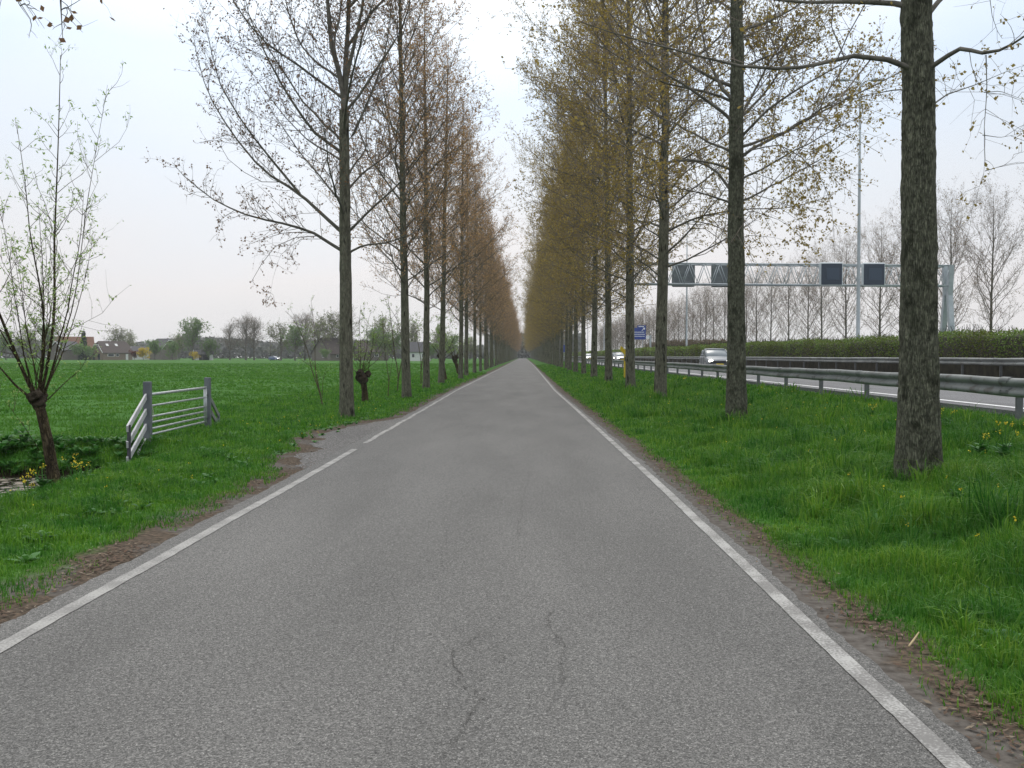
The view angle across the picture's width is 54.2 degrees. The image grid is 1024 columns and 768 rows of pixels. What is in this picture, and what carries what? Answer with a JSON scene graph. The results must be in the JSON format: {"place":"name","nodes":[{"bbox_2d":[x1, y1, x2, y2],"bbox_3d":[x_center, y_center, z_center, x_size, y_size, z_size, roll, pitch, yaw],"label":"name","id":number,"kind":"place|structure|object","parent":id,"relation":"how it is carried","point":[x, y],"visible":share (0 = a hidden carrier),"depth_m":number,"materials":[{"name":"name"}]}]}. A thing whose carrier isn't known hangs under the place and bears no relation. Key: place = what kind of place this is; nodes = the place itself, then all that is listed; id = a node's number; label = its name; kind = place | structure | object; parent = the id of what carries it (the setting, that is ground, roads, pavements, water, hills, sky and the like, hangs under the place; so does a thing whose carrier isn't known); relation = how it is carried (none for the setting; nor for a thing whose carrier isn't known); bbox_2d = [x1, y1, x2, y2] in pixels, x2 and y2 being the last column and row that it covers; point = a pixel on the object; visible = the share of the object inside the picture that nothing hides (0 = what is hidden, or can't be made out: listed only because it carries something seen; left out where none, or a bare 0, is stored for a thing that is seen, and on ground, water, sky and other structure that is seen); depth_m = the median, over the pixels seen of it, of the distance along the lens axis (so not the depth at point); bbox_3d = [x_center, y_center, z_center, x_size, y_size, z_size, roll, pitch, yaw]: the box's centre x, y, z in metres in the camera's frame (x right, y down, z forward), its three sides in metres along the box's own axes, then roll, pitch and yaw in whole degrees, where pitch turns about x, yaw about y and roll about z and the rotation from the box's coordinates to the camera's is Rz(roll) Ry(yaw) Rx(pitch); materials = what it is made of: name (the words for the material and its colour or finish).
{"place":"outdoors","nodes":[
{"label":"outdoors","id":0,"kind":"place"},
{"bbox_2d":[0,477,65,495],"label":"ditch water","id":1,"kind":"structure","parent":0,"point":[16,483],"depth_m":15.38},
{"bbox_2d":[0,358,997,767],"bbox_3d":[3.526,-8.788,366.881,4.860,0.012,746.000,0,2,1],"label":"road","id":2,"kind":"structure","parent":0,"point":[716,656],"depth_m":5.26,"materials":[{"name":"asphalt"}]},
{"bbox_2d":[0,360,515,652],"bbox_3d":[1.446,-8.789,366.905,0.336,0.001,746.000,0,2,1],"label":"road line","id":3,"kind":"object","parent":2,"relation":"on","point":[14,639],"visible":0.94,"depth_m":7.15,"materials":[{"name":"white paint"}]},
{"bbox_2d":[66,446,632,760],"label":"road cracks","id":4,"kind":"object","parent":2,"relation":"on","point":[468,717],"visible":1,"depth_m":4.90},
{"bbox_2d":[530,362,971,767],"bbox_3d":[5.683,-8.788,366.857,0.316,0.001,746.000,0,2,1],"label":"road line","id":5,"kind":"object","parent":2,"relation":"on","point":[938,748],"visible":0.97,"depth_m":5.09,"materials":[{"name":"white paint"}]},
{"bbox_2d":[0,358,1023,767],"bbox_3d":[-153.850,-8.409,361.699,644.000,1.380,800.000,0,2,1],"label":"ground","id":6,"kind":"structure","parent":0,"point":[884,654],"depth_m":7.96,"materials":[{"name":"plant"}]},
{"bbox_2d":[0,0,114,41],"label":"poplar","id":7,"kind":"object","parent":6,"relation":"on","point":[67,20],"visible":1,"depth_m":5.33,"materials":[{"name":"brown plant"}]},
{"bbox_2d":[50,341,80,359],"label":"house","id":8,"kind":"structure","parent":6,"relation":"on","point":[68,355],"depth_m":346.69,"materials":[{"name":"grey brick"}]},
{"bbox_2d":[0,37,131,484],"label":"pollard willow","id":9,"kind":"object","parent":6,"relation":"on","point":[37,399],"visible":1,"depth_m":11.43,"materials":[{"name":"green plant"}]},
{"bbox_2d":[91,341,131,359],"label":"house","id":10,"kind":"structure","parent":6,"relation":"on","point":[112,350],"depth_m":348.64,"materials":[{"name":"brown brick"}]},
{"bbox_2d":[102,325,133,342],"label":"tree","id":11,"kind":"object","parent":6,"relation":"on","point":[116,335],"visible":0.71,"depth_m":401.34,"materials":[{"name":"grey plant"}]},
{"bbox_2d":[126,394,146,462],"bbox_3d":[-6.100,0.768,16.258,0.073,1.158,1.781,0,2,-12],"label":"wing fence","id":12,"kind":"object","parent":6,"relation":"on","point":[130,438],"visible":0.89,"depth_m":16.11,"materials":[{"name":"grey wood"}]},
{"bbox_2d":[149,338,177,359],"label":"house","id":13,"kind":"structure","parent":6,"relation":"on","point":[161,355],"depth_m":368.88,"materials":[{"name":"grey brick"}]},
{"bbox_2d":[161,340,180,359],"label":"shrub","id":14,"kind":"object","parent":6,"relation":"on","point":[174,346],"visible":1,"depth_m":348.36,"materials":[{"name":"green plant"}]},
{"bbox_2d":[143,377,210,443],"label":"field gate","id":15,"kind":"structure","parent":6,"relation":"on","point":[149,405],"depth_m":18.51,"materials":[{"name":"metal"}]},
{"bbox_2d":[178,315,213,359],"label":"tree","id":16,"kind":"object","parent":6,"relation":"on","point":[196,327],"visible":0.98,"depth_m":350.15,"materials":[{"name":"green plant"}]},
{"bbox_2d":[199,338,221,356],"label":"shrub","id":17,"kind":"object","parent":6,"relation":"on","point":[210,345],"visible":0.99,"depth_m":350.27,"materials":[{"name":"green plant"}]},
{"bbox_2d":[212,321,241,359],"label":"tree","id":18,"kind":"object","parent":6,"relation":"on","point":[229,331],"visible":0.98,"depth_m":352.81,"materials":[{"name":"grey plant"}]},
{"bbox_2d":[0,362,483,453],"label":"meadow grass","id":19,"kind":"structure","parent":6,"relation":"on","point":[15,372],"depth_m":53.70,"materials":[{"name":"plant"}]},
{"bbox_2d":[0,372,486,609],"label":"bank grass","id":20,"kind":"structure","parent":6,"relation":"on","point":[153,477],"depth_m":12.71,"materials":[{"name":"plant"}]},
{"bbox_2d":[228,313,262,359],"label":"tree","id":21,"kind":"object","parent":6,"relation":"on","point":[245,326],"visible":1,"depth_m":350.09,"materials":[{"name":"grey plant"}]},
{"bbox_2d":[0,335,494,358],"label":"wood","id":22,"kind":"object","parent":6,"relation":"on","point":[261,347],"visible":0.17,"depth_m":527.86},
{"bbox_2d":[235,314,269,359],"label":"tree","id":23,"kind":"object","parent":6,"relation":"on","point":[253,342],"visible":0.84,"depth_m":354.40,"materials":[{"name":"grey plant"}]},
{"bbox_2d":[262,321,301,360],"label":"tree","id":24,"kind":"object","parent":6,"relation":"on","point":[280,338],"visible":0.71,"depth_m":330.36,"materials":[{"name":"grey plant"}]},
{"bbox_2d":[279,324,310,360],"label":"tree","id":25,"kind":"object","parent":6,"relation":"on","point":[293,335],"visible":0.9,"depth_m":322.50,"materials":[{"name":"green plant"}]},
{"bbox_2d":[289,308,323,360],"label":"tree","id":26,"kind":"object","parent":6,"relation":"on","point":[301,319],"visible":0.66,"depth_m":329.75,"materials":[{"name":"grey plant"}]},
{"bbox_2d":[145,0,470,417],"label":"poplar","id":27,"kind":"object","parent":6,"relation":"on","point":[344,229],"visible":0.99,"depth_m":23.64,"materials":[{"name":"brown plant"}]},
{"bbox_2d":[285,295,331,403],"bbox_3d":[-6.235,-1.011,30.309,1.596,3.437,0.571,1,2,19],"label":"sapling","id":28,"kind":"object","parent":6,"relation":"on","point":[317,383],"visible":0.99,"depth_m":30.26,"materials":[{"name":"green plant"}]},
{"bbox_2d":[301,319,338,348],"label":"tree","id":29,"kind":"object","parent":6,"relation":"on","point":[317,335],"visible":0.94,"depth_m":317.70,"materials":[{"name":"green plant"}]},
{"bbox_2d":[310,338,339,360],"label":"barn","id":30,"kind":"structure","parent":6,"relation":"on","point":[333,346],"depth_m":317.18,"materials":[{"name":"grey brick"}]},
{"bbox_2d":[306,307,361,350],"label":"tree","id":31,"kind":"object","parent":6,"relation":"on","point":[333,328],"visible":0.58,"depth_m":321.71,"materials":[{"name":"grey plant"}]},
{"bbox_2d":[294,417,401,468],"bbox_3d":[-3.145,0.968,18.822,1.050,0.001,11.100,0,2,1],"label":"road apron","id":32,"kind":"object","parent":6,"relation":"on","point":[348,436],"visible":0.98,"depth_m":17.69,"materials":[{"name":"gravel"}]},
{"bbox_2d":[353,340,388,360],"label":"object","id":33,"kind":"structure","parent":6,"relation":"on","point":[372,354],"depth_m":327.16,"materials":[{"name":"brown"}]},
{"bbox_2d":[353,303,394,402],"bbox_3d":[-4.648,-0.941,31.727,1.789,3.408,2.181,0,2,1],"label":"pollard willow","id":34,"kind":"object","parent":6,"relation":"on","point":[361,377],"visible":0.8,"depth_m":32.02,"materials":[{"name":"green plant"}]},
{"bbox_2d":[363,326,389,360],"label":"tree","id":35,"kind":"object","parent":6,"relation":"on","point":[376,330],"visible":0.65,"depth_m":309.31,"materials":[{"name":"green plant"}]},
{"bbox_2d":[364,311,400,360],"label":"tree","id":36,"kind":"object","parent":6,"relation":"on","point":[384,325],"visible":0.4,"depth_m":317.08,"materials":[{"name":"grey plant"}]},
{"bbox_2d":[384,331,400,360],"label":"tree","id":37,"kind":"object","parent":6,"relation":"on","point":[397,338],"visible":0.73,"depth_m":311.73,"materials":[{"name":"green plant"}]},
{"bbox_2d":[380,295,411,390],"bbox_3d":[-4.888,-1.696,42.262,1.397,4.145,0.999,-1,2,-20],"label":"sapling","id":38,"kind":"object","parent":6,"relation":"on","point":[388,298],"visible":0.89,"depth_m":42.21,"materials":[{"name":"green plant"}]},
{"bbox_2d":[300,0,499,397],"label":"poplar","id":39,"kind":"object","parent":6,"relation":"on","point":[400,102],"visible":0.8,"depth_m":35.45,"materials":[{"name":"brown plant"}]},
{"bbox_2d":[410,342,430,360],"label":"house","id":40,"kind":"structure","parent":6,"relation":"on","point":[415,354],"depth_m":297.28,"materials":[{"name":"white paint"}]},
{"bbox_2d":[350,0,513,388],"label":"poplar","id":41,"kind":"object","parent":6,"relation":"on","point":[426,345],"visible":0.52,"depth_m":44.88,"materials":[{"name":"brown plant"}]},
{"bbox_2d":[413,309,460,379],"bbox_3d":[-4.604,-2.458,62.310,2.679,4.863,3.914,-1,2,-39],"label":"pollard willow","id":42,"kind":"object","parent":6,"relation":"on","point":[446,339],"visible":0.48,"depth_m":62.06,"materials":[{"name":"green plant"}]},
{"bbox_2d":[385,34,516,382],"bbox_3d":[-3.752,-9.456,54.137,7.129,19.382,6.656,3,2,33],"label":"poplar","id":43,"kind":"object","parent":6,"relation":"on","point":[441,373],"visible":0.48,"depth_m":53.85,"materials":[{"name":"brown plant"}]},
{"bbox_2d":[433,328,469,373],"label":"pollard willow","id":44,"kind":"object","parent":6,"relation":"on","point":[454,359],"visible":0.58,"depth_m":81.91,"materials":[{"name":"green plant"}]},
{"bbox_2d":[421,124,507,374],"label":"poplar","id":45,"kind":"object","parent":6,"relation":"on","point":[466,371],"visible":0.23,"depth_m":75.17,"materials":[{"name":"brown plant"}]},
{"bbox_2d":[413,96,527,378],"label":"poplar","id":46,"kind":"object","parent":6,"relation":"on","point":[460,363],"visible":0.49,"depth_m":65.29,"materials":[{"name":"brown plant"}]},
{"bbox_2d":[436,157,518,372],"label":"poplar","id":47,"kind":"object","parent":6,"relation":"on","point":[474,339],"visible":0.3,"depth_m":87.63,"materials":[{"name":"brown plant"}]},
{"bbox_2d":[453,210,513,369],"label":"poplar","id":48,"kind":"object","parent":6,"relation":"on","point":[485,347],"visible":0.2,"depth_m":108.49,"materials":[{"name":"brown plant"}]},
{"bbox_2d":[453,201,517,370],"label":"poplar","id":49,"kind":"object","parent":6,"relation":"on","point":[480,344],"visible":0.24,"depth_m":97.97,"materials":[{"name":"brown plant"}]},
{"bbox_2d":[463,218,511,368],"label":"poplar","id":50,"kind":"object","parent":6,"relation":"on","point":[487,353],"visible":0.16,"depth_m":118.94,"materials":[{"name":"brown plant"}]},
{"bbox_2d":[469,223,517,367],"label":"poplar","id":51,"kind":"object","parent":6,"relation":"on","point":[490,360],"visible":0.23,"depth_m":129.42,"materials":[{"name":"brown plant"}]},
{"bbox_2d":[481,254,514,365],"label":"poplar","id":52,"kind":"object","parent":6,"relation":"on","point":[495,340],"visible":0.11,"depth_m":150.39,"materials":[{"name":"brown plant"}]},
{"bbox_2d":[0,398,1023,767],"bbox_3d":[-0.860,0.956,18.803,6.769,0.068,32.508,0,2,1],"label":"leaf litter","id":53,"kind":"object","parent":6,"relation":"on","point":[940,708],"visible":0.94,"depth_m":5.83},
{"bbox_2d":[0,401,1023,643],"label":"weeds","id":54,"kind":"object","parent":6,"relation":"on","point":[5,440],"visible":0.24,"depth_m":16.48,"materials":[{"name":"green plant"}]},
{"bbox_2d":[488,330,586,357],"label":"trees","id":55,"kind":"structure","parent":6,"relation":"on","point":[522,353],"depth_m":642.97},
{"bbox_2d":[520,222,563,363],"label":"poplar","id":56,"kind":"object","parent":6,"relation":"on","point":[535,306],"visible":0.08,"depth_m":161.97,"materials":[{"name":"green plant"}]},
{"bbox_2d":[521,230,564,364],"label":"poplar","id":57,"kind":"object","parent":6,"relation":"on","point":[553,340],"visible":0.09,"depth_m":141.76,"materials":[{"name":"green plant"}]},
{"bbox_2d":[523,248,573,363],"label":"poplar","id":58,"kind":"object","parent":6,"relation":"on","point":[545,337],"visible":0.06,"depth_m":152.28,"materials":[{"name":"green plant"}]},
{"bbox_2d":[520,192,580,366],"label":"poplar","id":59,"kind":"object","parent":6,"relation":"on","point":[558,350],"visible":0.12,"depth_m":121.71,"materials":[{"name":"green plant"}]},
{"bbox_2d":[521,208,579,364],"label":"poplar","id":60,"kind":"object","parent":6,"relation":"on","point":[555,337],"visible":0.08,"depth_m":131.37,"materials":[{"name":"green plant"}]},
{"bbox_2d":[512,172,591,366],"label":"poplar","id":61,"kind":"object","parent":6,"relation":"on","point":[562,330],"visible":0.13,"depth_m":111.31,"materials":[{"name":"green plant"}]},
{"bbox_2d":[523,162,599,367],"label":"poplar","id":62,"kind":"object","parent":6,"relation":"on","point":[566,341],"visible":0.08,"depth_m":101.38,"materials":[{"name":"brown plant"}]},
{"bbox_2d":[509,122,618,370],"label":"poplar","id":63,"kind":"object","parent":6,"relation":"on","point":[570,327],"visible":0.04,"depth_m":91.58,"materials":[{"name":"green plant"}]},
{"bbox_2d":[512,94,626,371],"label":"poplar","id":64,"kind":"object","parent":6,"relation":"on","point":[575,361],"visible":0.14,"depth_m":81.27,"materials":[{"name":"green plant"}]},
{"bbox_2d":[509,90,649,373],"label":"poplar","id":65,"kind":"object","parent":6,"relation":"on","point":[583,350],"visible":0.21,"depth_m":71.36,"materials":[{"name":"brown plant"}]},
{"bbox_2d":[515,0,683,377],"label":"poplar","id":66,"kind":"object","parent":6,"relation":"on","point":[594,340],"visible":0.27,"depth_m":59.95,"materials":[{"name":"brown plant"}]},
{"bbox_2d":[502,0,705,381],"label":"poplar","id":67,"kind":"object","parent":6,"relation":"on","point":[608,341],"visible":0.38,"depth_m":50.03,"materials":[{"name":"brown plant"}]},
{"bbox_2d":[487,0,768,387],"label":"poplar","id":68,"kind":"object","parent":6,"relation":"on","point":[629,343],"visible":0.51,"depth_m":39.72,"materials":[{"name":"brown plant"}]},
{"bbox_2d":[635,325,648,346],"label":"direction sign","id":69,"kind":"object","parent":6,"relation":"on","point":[640,331],"visible":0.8,"depth_m":261.30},
{"bbox_2d":[667,293,691,340],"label":"bare poplar","id":70,"kind":"object","parent":6,"relation":"on","point":[675,318],"visible":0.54,"depth_m":270.68,"materials":[{"name":"grey plant"}]},
{"bbox_2d":[668,295,693,343],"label":"bare poplar","id":71,"kind":"object","parent":6,"relation":"on","point":[679,326],"visible":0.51,"depth_m":260.38,"materials":[{"name":"grey plant"}]},
{"bbox_2d":[640,338,726,347],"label":"thicket","id":72,"kind":"object","parent":6,"relation":"on","point":[679,343],"visible":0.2,"depth_m":239.48,"materials":[{"name":"green plant"}]},
{"bbox_2d":[672,286,705,339],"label":"bare poplar","id":73,"kind":"object","parent":6,"relation":"on","point":[683,317],"visible":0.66,"depth_m":250.68,"materials":[{"name":"grey plant"}]},
{"bbox_2d":[521,0,860,398],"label":"poplar","id":74,"kind":"object","parent":6,"relation":"on","point":[660,373],"visible":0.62,"depth_m":30.66,"materials":[{"name":"brown plant"}]},
{"bbox_2d":[682,287,718,339],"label":"bare poplar","id":75,"kind":"object","parent":6,"relation":"on","point":[699,325],"visible":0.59,"depth_m":239.90,"materials":[{"name":"grey plant"}]},
{"bbox_2d":[690,276,721,342],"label":"bare poplar","id":76,"kind":"object","parent":6,"relation":"on","point":[704,316],"visible":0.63,"depth_m":230.43,"materials":[{"name":"grey plant"}]},
{"bbox_2d":[698,286,726,340],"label":"bare poplar","id":77,"kind":"object","parent":6,"relation":"on","point":[712,329],"visible":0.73,"depth_m":219.97,"materials":[{"name":"grey plant"}]},
{"bbox_2d":[702,287,745,339],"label":"bare poplar","id":78,"kind":"object","parent":6,"relation":"on","point":[724,314],"visible":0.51,"depth_m":208.78,"materials":[{"name":"grey plant"}]},
{"bbox_2d":[532,0,955,419],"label":"poplar","id":79,"kind":"object","parent":6,"relation":"on","point":[736,392],"visible":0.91,"depth_m":20.19,"materials":[{"name":"brown plant"}]},
{"bbox_2d":[724,271,764,341],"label":"bare poplar","id":80,"kind":"object","parent":6,"relation":"on","point":[750,308],"visible":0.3,"depth_m":189.40,"materials":[{"name":"grey plant"}]},
{"bbox_2d":[501,0,1023,480],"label":"poplar","id":81,"kind":"object","parent":6,"relation":"on","point":[919,434],"visible":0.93,"depth_m":10.75,"materials":[{"name":"brown plant"}]},
{"bbox_2d":[745,259,783,340],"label":"bare poplar","id":82,"kind":"object","parent":6,"relation":"on","point":[755,323],"visible":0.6,"depth_m":180.35,"materials":[{"name":"grey plant"}]},
{"bbox_2d":[749,261,791,341],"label":"bare poplar","id":83,"kind":"object","parent":6,"relation":"on","point":[771,311],"visible":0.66,"depth_m":169.92,"materials":[{"name":"grey plant"}]},
{"bbox_2d":[552,357,1023,420],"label":"guard rail","id":84,"kind":"object","parent":6,"relation":"on","point":[1005,386],"visible":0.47,"depth_m":23.39,"materials":[{"name":"metal"}]},
{"bbox_2d":[552,358,1023,416],"bbox_3d":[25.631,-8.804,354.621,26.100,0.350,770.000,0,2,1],"label":"motorway","id":85,"kind":"structure","parent":6,"relation":"on","point":[954,396],"depth_m":26.77,"materials":[{"name":"asphalt"}]},
{"bbox_2d":[699,348,726,364],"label":"car","id":86,"kind":"object","parent":85,"relation":"on","point":[717,356],"visible":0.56,"depth_m":68.37,"materials":[{"name":"silver metal"}]},
{"bbox_2d":[623,366,1023,408],"bbox_3d":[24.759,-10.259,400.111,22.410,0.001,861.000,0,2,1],"label":"motorway lines","id":87,"kind":"object","parent":85,"relation":"on","point":[873,392],"depth_m":25.18,"materials":[{"name":"white paint"}]},
{"bbox_2d":[760,255,816,340],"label":"bare poplar","id":88,"kind":"object","parent":6,"relation":"on","point":[788,307],"visible":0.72,"depth_m":158.84,"materials":[{"name":"grey plant"}]},
{"bbox_2d":[634,262,954,331],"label":"sign gantry","id":89,"kind":"object","parent":6,"relation":"on","point":[830,274],"visible":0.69,"depth_m":83.77,"materials":[{"name":"metal"}]},
{"bbox_2d":[771,246,840,338],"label":"bare poplar","id":90,"kind":"object","parent":6,"relation":"on","point":[807,323],"visible":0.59,"depth_m":149.12,"materials":[{"name":"grey plant"}]},
{"bbox_2d":[795,236,846,339],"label":"bare poplar","id":91,"kind":"object","parent":6,"relation":"on","point":[820,308],"visible":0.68,"depth_m":140.13,"materials":[{"name":"grey plant"}]},
{"bbox_2d":[806,224,872,338],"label":"bare poplar","id":92,"kind":"object","parent":6,"relation":"on","point":[845,310],"visible":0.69,"depth_m":129.70,"materials":[{"name":"grey plant"}]},
{"bbox_2d":[833,210,900,335],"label":"bare poplar","id":93,"kind":"object","parent":6,"relation":"on","point":[880,305],"visible":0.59,"depth_m":119.74,"materials":[{"name":"grey plant"}]},
{"bbox_2d":[855,188,960,335],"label":"bare poplar","id":94,"kind":"object","parent":6,"relation":"on","point":[898,273],"visible":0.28,"depth_m":109.87,"materials":[{"name":"grey plant"}]},
{"bbox_2d":[936,170,1013,330],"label":"bare poplar","id":95,"kind":"object","parent":6,"relation":"on","point":[955,250],"visible":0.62,"depth_m":98.88,"materials":[{"name":"grey plant"}]},
{"bbox_2d":[946,178,1023,331],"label":"bare poplar","id":96,"kind":"object","parent":6,"relation":"on","point":[992,311],"visible":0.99,"depth_m":88.84,"materials":[{"name":"grey plant"}]},
{"bbox_2d":[989,420,1018,456],"bbox_3d":[5.987,0.678,12.132,0.336,0.474,0.358,-1,2,-19],"label":"flowering weed","id":97,"kind":"object","parent":6,"relation":"on","point":[1006,447],"visible":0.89,"depth_m":12.13,"materials":[{"name":"green plant"}]},
{"bbox_2d":[0,0,1023,357],"label":"sky","id":98,"kind":"structure","parent":0,"point":[162,248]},
{"bbox_2d":[536,362,1023,767],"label":"verge grass","id":99,"kind":"structure","parent":0,"point":[983,502],"depth_m":9.76,"materials":[{"name":"plant"}]},
{"label":"median soil","id":100,"kind":"structure","parent":0,"visible":0},
{"bbox_2d":[675,221,695,345],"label":"lamp post","id":101,"kind":"object","parent":100,"relation":"on","point":[686,289],"visible":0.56,"depth_m":130.42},
{"bbox_2d":[563,324,1023,377],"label":"hedge","id":102,"kind":"object","parent":100,"relation":"on","point":[966,343],"visible":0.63,"depth_m":58.81,"materials":[{"name":"green plant"}]},
{"bbox_2d":[563,356,1023,376],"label":"guard rail","id":103,"kind":"object","parent":100,"relation":"on","point":[999,362],"visible":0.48,"depth_m":55.91,"materials":[{"name":"metal"}]},
{"bbox_2d":[837,78,884,338],"bbox_3d":[22.035,-10.066,63.494,3.050,18.470,0.320,0,2,1],"label":"lamp post","id":104,"kind":"object","parent":100,"relation":"on","point":[858,261],"visible":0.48,"depth_m":63.44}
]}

